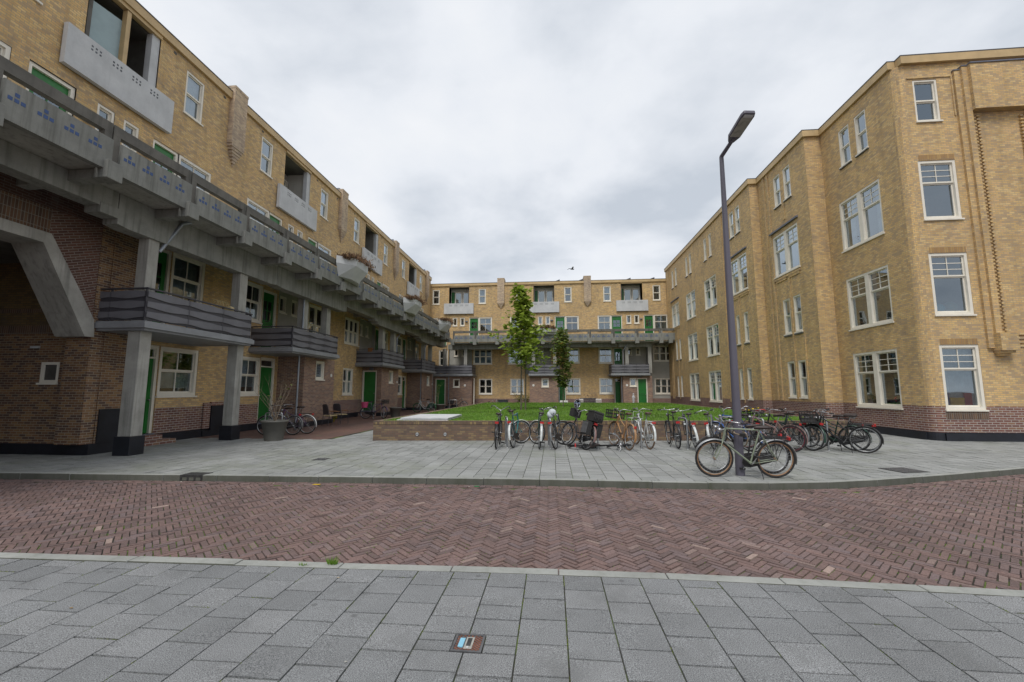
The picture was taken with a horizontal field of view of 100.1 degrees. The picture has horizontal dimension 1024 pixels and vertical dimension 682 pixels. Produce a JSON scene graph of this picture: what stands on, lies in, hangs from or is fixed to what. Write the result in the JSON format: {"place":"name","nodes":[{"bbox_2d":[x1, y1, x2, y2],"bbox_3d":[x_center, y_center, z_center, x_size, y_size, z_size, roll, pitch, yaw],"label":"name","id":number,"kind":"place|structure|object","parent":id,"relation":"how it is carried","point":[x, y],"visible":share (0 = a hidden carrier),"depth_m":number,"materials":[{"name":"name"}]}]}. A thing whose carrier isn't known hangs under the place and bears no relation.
{"place":"outdoors","nodes":[
{"label":"outdoors","id":0,"kind":"place"},
{"bbox_2d":[196,408,447,439],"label":"courtyard path","id":1,"kind":"structure","parent":0,"point":[348,426],"depth_m":17.75,"materials":[{"name":"brick"}]},
{"bbox_2d":[256,405,302,434],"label":"bicycle","id":2,"kind":"object","parent":1,"relation":"on","point":[291,425],"visible":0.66,"depth_m":15.59,"materials":[{"name":"black paint"}]},
{"bbox_2d":[274,404,316,433],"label":"bicycle","id":3,"kind":"object","parent":1,"relation":"on","point":[298,425],"visible":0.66,"depth_m":15.96,"materials":[{"name":"purple paint"}]},
{"bbox_2d":[360,400,387,418],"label":"bicycle","id":4,"kind":"object","parent":1,"relation":"on","point":[372,413],"visible":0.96,"depth_m":24.77,"materials":[{"name":"purple paint"}]},
{"bbox_2d":[373,402,848,440],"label":"garden wall","id":5,"kind":"structure","parent":1,"relation":"on","point":[425,430],"depth_m":13.81,"materials":[{"name":"brick"}]},
{"bbox_2d":[0,558,1023,681],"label":"pavement","id":6,"kind":"structure","parent":0,"point":[566,634],"depth_m":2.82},
{"bbox_2d":[403,616,518,679],"bbox_3d":[-0.287,1.921,2.711,0.632,0.032,0.613,-1,-7,5],"label":"pavement cut","id":7,"kind":"object","parent":6,"relation":"on","point":[430,652],"visible":0.85,"depth_m":2.63,"materials":[{"name":"concrete"}]},
{"bbox_2d":[450,633,485,653],"bbox_3d":[-0.275,1.919,2.709,0.192,0.035,0.192,-1,-7,6],"label":"valve cover","id":8,"kind":"object","parent":6,"relation":"on","point":[463,643],"visible":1,"depth_m":2.70,"materials":[{"name":"red paint"}]},
{"bbox_2d":[0,477,1023,589],"bbox_3d":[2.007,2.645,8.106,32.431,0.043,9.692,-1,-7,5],"label":"street paving","id":9,"kind":"structure","parent":0,"point":[616,519],"depth_m":5.31,"materials":[{"name":"brown brick"}]},
{"bbox_2d":[0,474,1023,493],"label":"street gutter","id":10,"kind":"object","parent":9,"relation":"on","point":[913,485],"visible":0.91,"depth_m":7.68,"materials":[{"name":"grey concrete"}]},
{"bbox_2d":[4,487,1021,588],"bbox_3d":[-0.099,2.345,5.601,11.314,0.010,3.232,-1,-7,5],"label":"moss","id":11,"kind":"object","parent":9,"relation":"on","point":[455,525],"visible":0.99,"depth_m":5.06,"materials":[{"name":"green plant"}]},
{"bbox_2d":[0,430,1023,481],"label":"pavement","id":12,"kind":"structure","parent":0,"point":[349,455],"depth_m":9.84,"materials":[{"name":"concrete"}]},
{"bbox_2d":[260,419,288,440],"bbox_3d":[-7.696,2.888,13.888,0.832,0.640,0.832,-1,-7,5],"label":"plant pot","id":13,"kind":"object","parent":12,"relation":"on","point":[272,430],"visible":0.98,"depth_m":13.62,"materials":[{"name":"grey plastic"}]},
{"bbox_2d":[256,376,296,420],"bbox_3d":[-7.671,1.868,13.914,0.975,1.678,0.915,-4,-8,28],"label":"bare shrub","id":14,"kind":"object","parent":13,"relation":"on","point":[277,401],"visible":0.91,"depth_m":13.94,"materials":[{"name":"brown plant"}]},
{"bbox_2d":[491,405,509,448],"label":"bicycle","id":15,"kind":"object","parent":12,"relation":"on","point":[497,432],"visible":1,"depth_m":12.02,"materials":[{"name":"black paint"}]},
{"bbox_2d":[507,408,530,447],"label":"bicycle","id":16,"kind":"object","parent":12,"relation":"on","point":[514,435],"visible":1,"depth_m":12.37,"materials":[{"name":"teal paint"}]},
{"bbox_2d":[528,408,549,448],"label":"bicycle","id":17,"kind":"object","parent":12,"relation":"on","point":[540,437],"visible":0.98,"depth_m":12.17,"materials":[{"name":"paint"}]},
{"bbox_2d":[546,406,572,448],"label":"bicycle","id":18,"kind":"object","parent":12,"relation":"on","point":[556,435],"visible":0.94,"depth_m":12.15,"materials":[{"name":"grey paint"}]},
{"bbox_2d":[561,405,597,449],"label":"bicycle","id":19,"kind":"object","parent":12,"relation":"on","point":[582,438],"visible":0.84,"depth_m":12.09,"materials":[{"name":"black paint"}]},
{"bbox_2d":[580,420,592,434],"bbox_3d":[2.005,2.334,11.574,0.145,0.360,0.320,20,-13,-18],"label":"pannier","id":20,"kind":"object","parent":19,"relation":"attached to","point":[586,427],"visible":1,"depth_m":11.46,"materials":[{"name":"black fabric"}]},
{"bbox_2d":[587,410,603,423],"bbox_3d":[2.264,2.058,11.645,0.320,0.290,0.392,20,-13,-18],"label":"luggage box","id":21,"kind":"object","parent":19,"relation":"attached to","point":[594,416],"visible":1,"depth_m":11.51,"materials":[{"name":"black plastic"}]},
{"bbox_2d":[567,433,631,451],"bbox_3d":[2.447,2.870,11.788,1.792,0.609,1.090,0,-17,-3],"label":"bicycle rack","id":22,"kind":"object","parent":12,"relation":"on","point":[617,445],"visible":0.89,"depth_m":11.62,"materials":[{"name":"grey metal"}]},
{"bbox_2d":[608,408,636,449],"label":"bicycle","id":23,"kind":"object","parent":12,"relation":"on","point":[626,438],"visible":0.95,"depth_m":11.92,"materials":[{"name":"orange paint"}]},
{"bbox_2d":[628,408,656,448],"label":"bicycle","id":24,"kind":"object","parent":12,"relation":"on","point":[647,437],"visible":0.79,"depth_m":11.99,"materials":[{"name":"white paint"}]},
{"bbox_2d":[657,408,681,448],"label":"bicycle","id":25,"kind":"object","parent":12,"relation":"on","point":[676,436],"visible":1,"depth_m":12.19,"materials":[{"name":"black paint"}]},
{"bbox_2d":[678,408,698,448],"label":"bicycle","id":26,"kind":"object","parent":12,"relation":"on","point":[693,438],"visible":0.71,"depth_m":11.72,"materials":[{"name":"grey paint"}]},
{"bbox_2d":[694,409,725,449],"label":"bicycle","id":27,"kind":"object","parent":12,"relation":"on","point":[709,424],"visible":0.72,"depth_m":11.93,"materials":[{"name":"silver paint"}]},
{"bbox_2d":[705,406,762,450],"bbox_3d":[6.164,2.407,11.902,0.563,1.156,1.789,10,-10,-21],"label":"bicycle","id":28,"kind":"object","parent":12,"relation":"on","point":[744,427],"visible":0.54,"depth_m":11.63,"materials":[{"name":"blue paint"}]},
{"bbox_2d":[719,110,754,475],"bbox_3d":[4.325,-0.837,8.002,0.250,6.677,1.129,0,-7,-2],"label":"lamp post","id":29,"kind":"object","parent":12,"relation":"on","point":[743,121],"visible":1,"depth_m":8.32,"materials":[{"name":"grey metal"}]},
{"bbox_2d":[695,416,790,473],"bbox_3d":[4.503,2.035,8.452,1.792,1.090,0.608,-1,-14,4],"label":"bicycle","id":30,"kind":"object","parent":12,"relation":"on","point":[759,441],"visible":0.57,"depth_m":8.39,"materials":[{"name":"black paint"}]},
{"bbox_2d":[695,417,796,478],"bbox_3d":[4.292,1.966,7.894,1.792,1.090,0.609,-1,0,5],"label":"bicycle","id":31,"kind":"object","parent":12,"relation":"on","point":[758,460],"visible":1,"depth_m":7.89,"materials":[{"name":"green paint"}]},
{"bbox_2d":[726,406,780,446],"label":"bicycle","id":32,"kind":"object","parent":12,"relation":"on","point":[768,423],"visible":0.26,"depth_m":12.49,"materials":[{"name":"black paint"}]},
{"bbox_2d":[732,409,807,451],"bbox_3d":[7.020,2.429,11.684,1.775,1.090,0.596,-7,-18,45],"label":"bicycle","id":33,"kind":"object","parent":12,"relation":"on","point":[795,427],"visible":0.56,"depth_m":11.35,"materials":[{"name":"paint"}]},
{"bbox_2d":[755,408,809,449],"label":"bicycle","id":34,"kind":"object","parent":12,"relation":"on","point":[798,425],"visible":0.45,"depth_m":11.90,"materials":[{"name":"black paint"}]},
{"bbox_2d":[770,408,825,450],"bbox_3d":[7.948,2.448,11.992,0.625,1.090,1.792,12,-9,-11],"label":"bicycle","id":35,"kind":"object","parent":12,"relation":"on","point":[813,438],"visible":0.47,"depth_m":11.51,"materials":[{"name":"paint"}]},
{"bbox_2d":[798,411,818,422],"bbox_3d":[8.009,2.050,11.584,0.400,0.220,0.520,-5,0,28],"label":"crate","id":36,"kind":"object","parent":35,"relation":"on","point":[808,420],"visible":0.95,"depth_m":11.45,"materials":[{"name":"black plastic"}]},
{"bbox_2d":[791,409,871,450],"bbox_3d":[8.628,2.435,11.697,1.791,1.090,0.619,-7,7,45],"label":"bicycle","id":37,"kind":"object","parent":12,"relation":"on","point":[832,439],"visible":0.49,"depth_m":11.51,"materials":[{"name":"paint"}]},
{"bbox_2d":[798,409,883,452],"bbox_3d":[8.577,2.357,11.278,1.792,1.090,0.606,-5,0,34],"label":"bicycle","id":38,"kind":"object","parent":12,"relation":"on","point":[849,439],"visible":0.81,"depth_m":11.09,"materials":[{"name":"black paint"}]},
{"bbox_2d":[664,47,1023,441],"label":"apartment building","id":39,"kind":"structure","parent":12,"relation":"on","point":[908,169],"depth_m":16.14,"materials":[{"name":"yellow brick"}]},
{"bbox_2d":[672,302,679,327],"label":"window","id":40,"kind":"structure","parent":39,"relation":"in","point":[675,308],"depth_m":38.30,"materials":[{"name":"beige paint"}]},
{"bbox_2d":[686,289,695,320],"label":"window","id":41,"kind":"structure","parent":39,"relation":"in","point":[690,297],"depth_m":34.03,"materials":[{"name":"white glass"}]},
{"bbox_2d":[688,332,697,361],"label":"window","id":42,"kind":"structure","parent":39,"relation":"in","point":[692,338],"depth_m":33.64,"materials":[{"name":"beige paint"}]},
{"bbox_2d":[690,373,699,400],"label":"window","id":43,"kind":"structure","parent":39,"relation":"in","point":[694,377],"depth_m":33.30,"materials":[{"name":"beige paint"}]},
{"bbox_2d":[704,274,716,310],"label":"window","id":44,"kind":"structure","parent":39,"relation":"in","point":[710,284],"depth_m":29.84,"materials":[{"name":"beige paint"}]},
{"bbox_2d":[706,323,719,356],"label":"window","id":45,"kind":"structure","parent":39,"relation":"in","point":[713,347],"depth_m":29.42,"materials":[{"name":"beige paint"}]},
{"bbox_2d":[709,370,722,402],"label":"window","id":46,"kind":"structure","parent":39,"relation":"in","point":[715,384],"depth_m":29.09,"materials":[{"name":"beige paint"}]},
{"bbox_2d":[731,252,748,295],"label":"window","id":47,"kind":"structure","parent":39,"relation":"in","point":[739,265],"depth_m":25.22,"materials":[{"name":"beige paint"}]},
{"bbox_2d":[744,311,749,342],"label":"window","id":48,"kind":"structure","parent":39,"relation":"in","point":[746,324],"depth_m":24.49,"materials":[{"name":"beige paint"}]},
{"bbox_2d":[747,368,753,399],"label":"window","id":49,"kind":"structure","parent":39,"relation":"in","point":[749,371],"depth_m":24.11,"materials":[{"name":"beige paint"}]},
{"bbox_2d":[773,174,780,209],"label":"window","id":50,"kind":"structure","parent":39,"relation":"in","point":[776,191],"depth_m":21.98,"materials":[{"name":"beige paint"}]},
{"bbox_2d":[782,164,791,200],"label":"window","id":51,"kind":"structure","parent":39,"relation":"in","point":[785,183],"depth_m":21.08,"materials":[{"name":"beige paint"}]},
{"bbox_2d":[773,222,800,278],"bbox_3d":[13.501,-4.360,21.021,0.286,2.150,2.310,-1,-7,5],"label":"window","id":52,"kind":"structure","parent":39,"relation":"in","point":[788,245],"depth_m":20.99,"materials":[{"name":"beige paint"}]},
{"bbox_2d":[783,298,791,335],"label":"window","id":53,"kind":"structure","parent":39,"relation":"in","point":[786,316],"depth_m":21.13,"materials":[{"name":"beige paint"}]},
{"bbox_2d":[787,361,796,398],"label":"window","id":54,"kind":"structure","parent":39,"relation":"in","point":[791,379],"depth_m":20.77,"materials":[{"name":"beige paint"}]},
{"bbox_2d":[793,294,802,332],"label":"window","id":55,"kind":"structure","parent":39,"relation":"in","point":[797,325],"depth_m":20.22,"materials":[{"name":"beige paint"}]},
{"bbox_2d":[798,360,807,398],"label":"window","id":56,"kind":"structure","parent":39,"relation":"in","point":[802,389],"depth_m":19.87,"materials":[{"name":"beige paint"}]},
{"bbox_2d":[838,124,851,168],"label":"window","id":57,"kind":"structure","parent":39,"relation":"in","point":[842,149],"depth_m":17.98,"materials":[{"name":"beige paint"}]},
{"bbox_2d":[854,109,868,156],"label":"window","id":58,"kind":"structure","parent":39,"relation":"in","point":[858,135],"depth_m":17.02,"materials":[{"name":"beige paint"}]},
{"bbox_2d":[839,178,884,253],"bbox_3d":[13.817,-4.859,16.914,0.286,2.150,2.310,-1,-7,5],"label":"window","id":59,"kind":"structure","parent":39,"relation":"in","point":[849,203],"depth_m":16.98,"materials":[{"name":"beige paint"}]},
{"bbox_2d":[846,264,893,330],"bbox_3d":[13.772,-1.591,16.537,0.195,2.150,2.310,-1,-7,5],"label":"window","id":60,"kind":"structure","parent":39,"relation":"in","point":[869,293],"depth_m":16.50,"materials":[{"name":"beige paint"}]},
{"bbox_2d":[853,348,903,409],"bbox_3d":[13.817,1.458,16.177,0.286,2.150,2.310,-1,-7,5],"label":"window","id":61,"kind":"structure","parent":39,"relation":"in","point":[865,374],"depth_m":16.27,"materials":[{"name":"beige paint"}]},
{"bbox_2d":[808,408,882,450],"bbox_3d":[9.052,2.447,11.818,0.625,1.090,1.792,-17,4,-33],"label":"bicycle","id":62,"kind":"object","parent":12,"relation":"on","point":[830,430],"visible":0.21,"depth_m":11.62,"materials":[{"name":"black paint"}]},
{"bbox_2d":[878,467,927,472],"bbox_3d":[7.860,2.598,8.613,0.600,0.028,0.520,1,-7,-9],"label":"manhole cover","id":63,"kind":"object","parent":12,"relation":"on","point":[902,469],"visible":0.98,"depth_m":8.53,"materials":[{"name":"metal"}]},
{"bbox_2d":[137,0,1023,283],"label":"sky","id":64,"kind":"structure","parent":0,"point":[511,140],"materials":[{"name":"white"}]},
{"bbox_2d":[385,402,832,420],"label":"lawn","id":65,"kind":"structure","parent":0,"point":[567,412],"depth_m":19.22,"materials":[{"name":"green plant"}]},
{"bbox_2d":[397,414,461,420],"bbox_3d":[-2.864,2.713,15.322,1.700,0.080,2.500,-1,-7,4],"label":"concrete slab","id":66,"kind":"object","parent":65,"relation":"on","point":[436,417],"visible":0.98,"depth_m":14.36,"materials":[{"name":"concrete"}]},
{"bbox_2d":[487,283,554,409],"bbox_3d":[0.714,0.293,22.518,2.894,6.815,3.012,6,-9,-41],"label":"tree","id":67,"kind":"object","parent":65,"relation":"on","point":[523,305],"visible":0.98,"depth_m":22.41,"materials":[{"name":"green plant"}]},
{"bbox_2d":[549,325,574,406],"bbox_3d":[3.195,1.661,27.153,1.725,5.371,2.041,-1,-7,5],"label":"tree","id":68,"kind":"object","parent":65,"relation":"on","point":[561,339],"visible":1,"depth_m":27.10,"materials":[{"name":"green plant"}]},
{"label":"ground","id":69,"kind":"structure","parent":0,"visible":0},
{"bbox_2d":[0,0,450,455],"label":"apartment building","id":70,"kind":"structure","parent":69,"relation":"on","point":[162,186],"depth_m":12.54,"materials":[{"name":"yellow brick"}]},
{"bbox_2d":[0,41,10,77],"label":"window","id":71,"kind":"structure","parent":70,"relation":"in","point":[5,50],"depth_m":9.69,"materials":[{"name":"beige paint"}]},
{"bbox_2d":[26,60,74,115],"bbox_3d":[-11.436,-5.137,10.469,0.120,2.950,1.010,-1,-7,5],"label":"door","id":72,"kind":"structure","parent":70,"relation":"in","point":[34,69],"depth_m":10.64,"materials":[{"name":"green paint"}]},
{"bbox_2d":[95,103,114,130],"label":"window","id":73,"kind":"structure","parent":70,"relation":"in","point":[102,111],"depth_m":11.96,"materials":[{"name":"beige paint"}]},
{"bbox_2d":[122,119,138,152],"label":"window","id":74,"kind":"structure","parent":70,"relation":"in","point":[135,131],"depth_m":12.67,"materials":[{"name":"beige paint"}]},
{"bbox_2d":[142,345,158,434],"bbox_3d":[-11.098,1.476,12.786,0.220,2.770,1.020,-1,-7,5],"label":"door","id":75,"kind":"structure","parent":70,"relation":"in","point":[153,361],"depth_m":13.17,"materials":[{"name":"green paint"}]},
{"bbox_2d":[152,247,171,323],"bbox_3d":[-11.128,-1.588,13.318,0.128,2.720,0.900,-1,-7,5],"label":"door","id":76,"kind":"structure","parent":70,"relation":"in","point":[164,258],"depth_m":13.71,"materials":[{"name":"green paint"}]},
{"bbox_2d":[151,139,177,174],"bbox_3d":[-11.143,-4.775,13.575,0.120,2.950,0.930,-1,-7,5],"label":"door","id":77,"kind":"structure","parent":70,"relation":"in","point":[157,145],"depth_m":13.77,"materials":[{"name":"green paint"}]},
{"bbox_2d":[155,346,198,397],"bbox_3d":[-11.024,1.049,14.093,0.286,1.600,1.520,-1,-7,5],"label":"window","id":78,"kind":"structure","parent":70,"relation":"in","point":[181,378],"depth_m":14.15,"materials":[{"name":"beige paint"}]},
{"bbox_2d":[170,252,205,302],"bbox_3d":[-11.052,-2.004,14.502,0.220,1.660,1.320,-1,-7,5],"label":"window","id":79,"kind":"structure","parent":70,"relation":"in","point":[184,276],"depth_m":14.65,"materials":[{"name":"beige paint"}]},
{"bbox_2d":[183,70,204,126],"bbox_3d":[-11.058,-8.374,14.830,0.286,1.570,0.810,-1,-7,5],"label":"window","id":80,"kind":"structure","parent":70,"relation":"in","point":[190,101],"depth_m":14.99,"materials":[{"name":"beige paint"}]},
{"bbox_2d":[177,154,210,193],"bbox_3d":[-11.062,-5.304,14.781,0.220,1.620,1.350,-1,-7,5],"label":"window","id":81,"kind":"structure","parent":70,"relation":"in","point":[202,173],"depth_m":15.01,"materials":[{"name":"beige paint"}]},
{"bbox_2d":[240,356,259,395],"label":"window","id":82,"kind":"structure","parent":70,"relation":"in","point":[248,375],"depth_m":17.63,"materials":[{"name":"beige paint"}]},
{"bbox_2d":[246,281,262,324],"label":"window","id":83,"kind":"structure","parent":70,"relation":"in","point":[257,306],"depth_m":18.03,"materials":[{"name":"beige paint"}]},
{"bbox_2d":[247,197,268,227],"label":"window","id":84,"kind":"structure","parent":70,"relation":"in","point":[250,203],"depth_m":18.09,"materials":[{"name":"beige paint"}]},
{"bbox_2d":[259,136,272,178],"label":"window","id":85,"kind":"structure","parent":70,"relation":"in","point":[269,167],"depth_m":18.82,"materials":[{"name":"beige paint"}]},
{"bbox_2d":[257,357,274,423],"bbox_3d":[-10.569,2.121,18.404,0.220,2.790,1.000,-1,-7,5],"label":"door","id":86,"kind":"structure","parent":70,"relation":"in","point":[267,371],"depth_m":18.50,"materials":[{"name":"green paint"}]},
{"bbox_2d":[261,290,276,346],"bbox_3d":[-10.627,-0.890,18.619,0.128,2.560,0.960,-1,-7,5],"label":"door","id":87,"kind":"structure","parent":70,"relation":"in","point":[268,296],"depth_m":18.88,"materials":[{"name":"green paint"}]},
{"bbox_2d":[308,304,321,333],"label":"window","id":88,"kind":"structure","parent":70,"relation":"in","point":[316,308],"depth_m":22.29,"materials":[{"name":"beige paint"}]},
{"bbox_2d":[320,188,327,220],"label":"window","id":89,"kind":"structure","parent":70,"relation":"in","point":[324,206],"depth_m":23.51,"materials":[{"name":"beige paint"}]},
{"bbox_2d":[342,368,352,395],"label":"window","id":90,"kind":"structure","parent":70,"relation":"in","point":[346,385],"depth_m":25.75,"materials":[{"name":"beige paint"}]},
{"bbox_2d":[344,317,358,346],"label":"window","id":91,"kind":"structure","parent":70,"relation":"in","point":[348,331],"depth_m":26.53,"materials":[{"name":"beige paint"}]},
{"bbox_2d":[333,250,375,272],"bbox_3d":[-7.285,-3.796,20.086,1.625,0.624,2.599,-1,-7,5],"label":"withered plant","id":92,"kind":"object","parent":70,"relation":"in","point":[357,257],"visible":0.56,"depth_m":19.53,"materials":[{"name":"brown plant"}]},
{"bbox_2d":[0,467,1023,489],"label":"kerb","id":93,"kind":"structure","parent":69,"relation":"on","point":[777,485],"depth_m":7.86,"materials":[{"name":"concrete"}]},
{"bbox_2d":[180,472,212,480],"bbox_3d":[-6.042,2.606,8.220,0.440,0.127,0.276,0,-7,3],"label":"street gully","id":94,"kind":"object","parent":93,"relation":"in","point":[194,475],"visible":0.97,"depth_m":8.10,"materials":[{"name":"metal"}]},
{"bbox_2d":[0,552,1023,597],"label":"kerb","id":95,"kind":"structure","parent":69,"relation":"on","point":[601,574],"depth_m":3.78,"materials":[{"name":"concrete"}]},
{"bbox_2d":[430,276,674,407],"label":"apartment building","id":96,"kind":"structure","parent":69,"relation":"on","point":[621,338],"depth_m":41.49,"materials":[{"name":"yellow brick"}]},
{"bbox_2d":[473,350,491,364],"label":"window","id":97,"kind":"structure","parent":96,"relation":"in","point":[480,357],"depth_m":42.39,"materials":[{"name":"beige paint"}]},
{"bbox_2d":[566,378,580,394],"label":"window","id":98,"kind":"structure","parent":96,"relation":"in","point":[573,389],"depth_m":41.21,"materials":[{"name":"beige paint"}]},
{"bbox_2d":[598,315,610,328],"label":"window","id":99,"kind":"structure","parent":96,"relation":"in","point":[604,322],"depth_m":41.71,"materials":[{"name":"white glass"}]},
{"bbox_2d":[598,347,612,363],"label":"window","id":100,"kind":"structure","parent":96,"relation":"in","point":[610,355],"depth_m":41.26,"materials":[{"name":"beige paint"}]},
{"bbox_2d":[599,378,613,393],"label":"window","id":101,"kind":"structure","parent":96,"relation":"in","point":[601,385],"depth_m":40.91,"materials":[{"name":"beige paint"}]},
{"bbox_2d":[603,286,610,301],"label":"window","id":102,"kind":"structure","parent":96,"relation":"in","point":[606,289],"depth_m":41.96,"materials":[{"name":"beige paint"}]},
{"bbox_2d":[611,315,621,333],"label":"door","id":103,"kind":"structure","parent":96,"relation":"in","point":[613,317],"depth_m":41.51,"materials":[{"name":"green paint"}]},
{"bbox_2d":[614,378,620,402],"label":"door","id":104,"kind":"structure","parent":96,"relation":"in","point":[616,383],"depth_m":40.77,"materials":[{"name":"green paint"}]},
{"bbox_2d":[644,315,653,340],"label":"door","id":105,"kind":"structure","parent":96,"relation":"in","point":[646,317],"depth_m":41.22,"materials":[{"name":"green paint"}]},
{"bbox_2d":[654,314,667,327],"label":"window","id":106,"kind":"structure","parent":96,"relation":"in","point":[660,321],"depth_m":41.21,"materials":[{"name":"beige paint"}]},
{"bbox_2d":[654,378,670,394],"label":"window","id":107,"kind":"structure","parent":96,"relation":"in","point":[662,385],"depth_m":40.46,"materials":[{"name":"beige paint"}]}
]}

